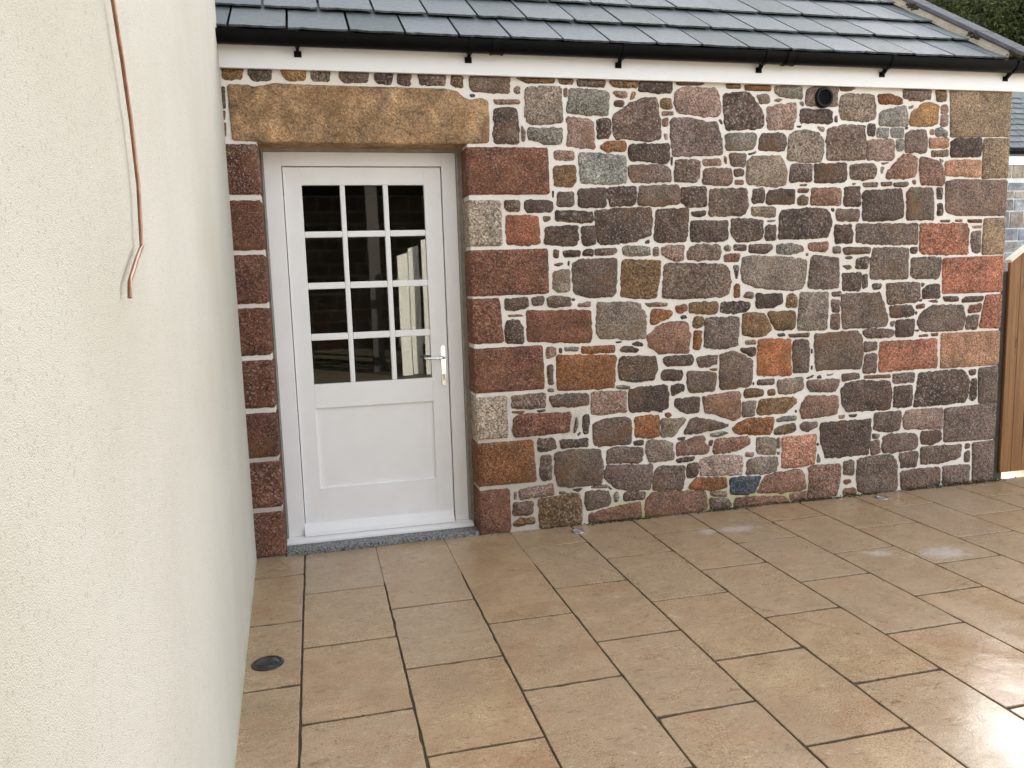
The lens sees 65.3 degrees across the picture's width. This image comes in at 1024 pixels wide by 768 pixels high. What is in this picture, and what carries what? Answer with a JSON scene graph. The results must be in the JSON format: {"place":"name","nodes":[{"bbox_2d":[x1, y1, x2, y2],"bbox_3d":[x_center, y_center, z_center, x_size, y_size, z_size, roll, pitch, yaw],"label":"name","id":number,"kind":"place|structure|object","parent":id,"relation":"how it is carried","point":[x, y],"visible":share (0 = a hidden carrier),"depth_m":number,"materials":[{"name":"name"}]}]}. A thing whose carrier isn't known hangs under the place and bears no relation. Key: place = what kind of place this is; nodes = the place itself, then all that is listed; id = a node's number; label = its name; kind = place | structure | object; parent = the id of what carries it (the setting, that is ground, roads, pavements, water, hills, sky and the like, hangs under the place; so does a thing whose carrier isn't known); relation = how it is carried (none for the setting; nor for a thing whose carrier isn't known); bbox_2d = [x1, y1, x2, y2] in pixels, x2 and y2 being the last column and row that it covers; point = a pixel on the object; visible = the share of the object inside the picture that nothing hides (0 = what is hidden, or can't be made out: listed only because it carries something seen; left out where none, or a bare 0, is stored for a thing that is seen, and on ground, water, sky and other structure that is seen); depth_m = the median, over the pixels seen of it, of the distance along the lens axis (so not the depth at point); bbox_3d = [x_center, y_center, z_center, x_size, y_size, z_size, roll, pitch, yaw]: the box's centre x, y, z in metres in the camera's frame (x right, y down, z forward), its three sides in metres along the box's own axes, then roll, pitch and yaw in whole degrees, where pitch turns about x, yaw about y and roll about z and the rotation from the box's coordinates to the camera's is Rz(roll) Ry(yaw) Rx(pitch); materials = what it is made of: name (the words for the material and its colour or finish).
{"place":"outdoors","nodes":[
{"label":"outdoors","id":0,"kind":"place"},
{"bbox_2d":[235,477,1023,767],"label":"paving","id":1,"kind":"structure","parent":0,"point":[868,631],"depth_m":3.40,"materials":[{"name":"beige tile"}]},
{"bbox_2d":[0,0,256,767],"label":"rendered building","id":2,"kind":"structure","parent":1,"relation":"on","point":[128,559],"depth_m":1.25,"materials":[{"name":"white paint"}]},
{"bbox_2d":[111,0,143,298],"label":"copper cable","id":3,"kind":"object","parent":2,"relation":"attached to","point":[134,153],"visible":1,"depth_m":1.42,"materials":[{"name":"brown metal"}]},
{"bbox_2d":[251,655,283,670],"bbox_3d":[-1.018,1.160,3.327,0.132,0.016,0.132,-4,8,-14],"label":"ground light","id":4,"kind":"object","parent":1,"relation":"on","point":[268,663],"visible":1,"depth_m":3.31,"materials":[{"name":"grey metal"}]},
{"bbox_2d":[571,529,583,533],"bbox_3d":[0.406,0.908,4.922,0.080,0.009,0.080,-4,8,-14],"label":"ground light","id":5,"kind":"object","parent":1,"relation":"on","point":[578,531],"visible":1,"depth_m":4.91,"materials":[{"name":"metal"}]},
{"bbox_2d":[215,0,1023,559],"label":"stone house","id":6,"kind":"structure","parent":1,"relation":"on","point":[509,266],"depth_m":4.97,"materials":[{"name":"stone"}]},
{"bbox_2d":[282,167,454,536],"bbox_3d":[-0.839,-0.186,4.799,0.916,2.177,0.115,-4,8,-14],"label":"door","id":7,"kind":"structure","parent":6,"relation":"in","point":[376,454],"depth_m":4.85,"materials":[{"name":"white paint"}]},
{"bbox_2d":[875,496,887,498],"bbox_3d":[2.517,0.775,5.439,0.082,0.009,0.082,-4,8,-14],"label":"ground light","id":8,"kind":"object","parent":1,"relation":"on","point":[881,497],"visible":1,"depth_m":5.44,"materials":[{"name":"metal"}]},
{"bbox_2d":[286,470,1023,555],"bbox_3d":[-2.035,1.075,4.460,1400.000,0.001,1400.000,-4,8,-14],"label":"ground","id":9,"kind":"structure","parent":0,"point":[1013,474],"depth_m":6.05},
{"bbox_2d":[993,271,1007,479],"bbox_3d":[3.497,-0.052,5.825,0.168,1.520,0.096,-4,8,-14],"label":"gate post","id":10,"kind":"object","parent":9,"relation":"on","point":[996,473],"visible":0.15,"depth_m":5.79,"materials":[{"name":"brown wood"}]},
{"bbox_2d":[998,245,1023,472],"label":"timber gate","id":11,"kind":"structure","parent":10,"relation":"attached to","point":[1011,448],"depth_m":5.78,"materials":[{"name":"brown wood"}]},
{"bbox_2d":[1002,92,1023,270],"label":"grey stone house","id":12,"kind":"structure","parent":0,"point":[1014,230],"depth_m":15.35,"materials":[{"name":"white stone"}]},
{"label":"hillside","id":13,"kind":"structure","parent":0,"visible":0},
{"bbox_2d":[932,0,992,19],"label":"gorse bush","id":14,"kind":"object","parent":13,"relation":"on","point":[948,4],"visible":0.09,"depth_m":27.52,"materials":[{"name":"green plant"}]},
{"bbox_2d":[949,1,989,28],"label":"gorse bush","id":15,"kind":"object","parent":13,"relation":"on","point":[962,14],"visible":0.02,"depth_m":25.18,"materials":[{"name":"green plant"}]},
{"bbox_2d":[925,0,1023,60],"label":"gorse bush","id":16,"kind":"object","parent":13,"relation":"on","point":[1000,6],"visible":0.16,"depth_m":24.70,"materials":[{"name":"green plant"}]},
{"bbox_2d":[967,0,1007,24],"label":"gorse bush","id":17,"kind":"object","parent":13,"relation":"on","point":[990,9],"visible":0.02,"depth_m":28.49,"materials":[{"name":"green plant"}]},
{"bbox_2d":[988,0,1023,60],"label":"gorse bush","id":18,"kind":"object","parent":13,"relation":"on","point":[1012,31],"visible":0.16,"depth_m":24.92,"materials":[{"name":"green plant"}]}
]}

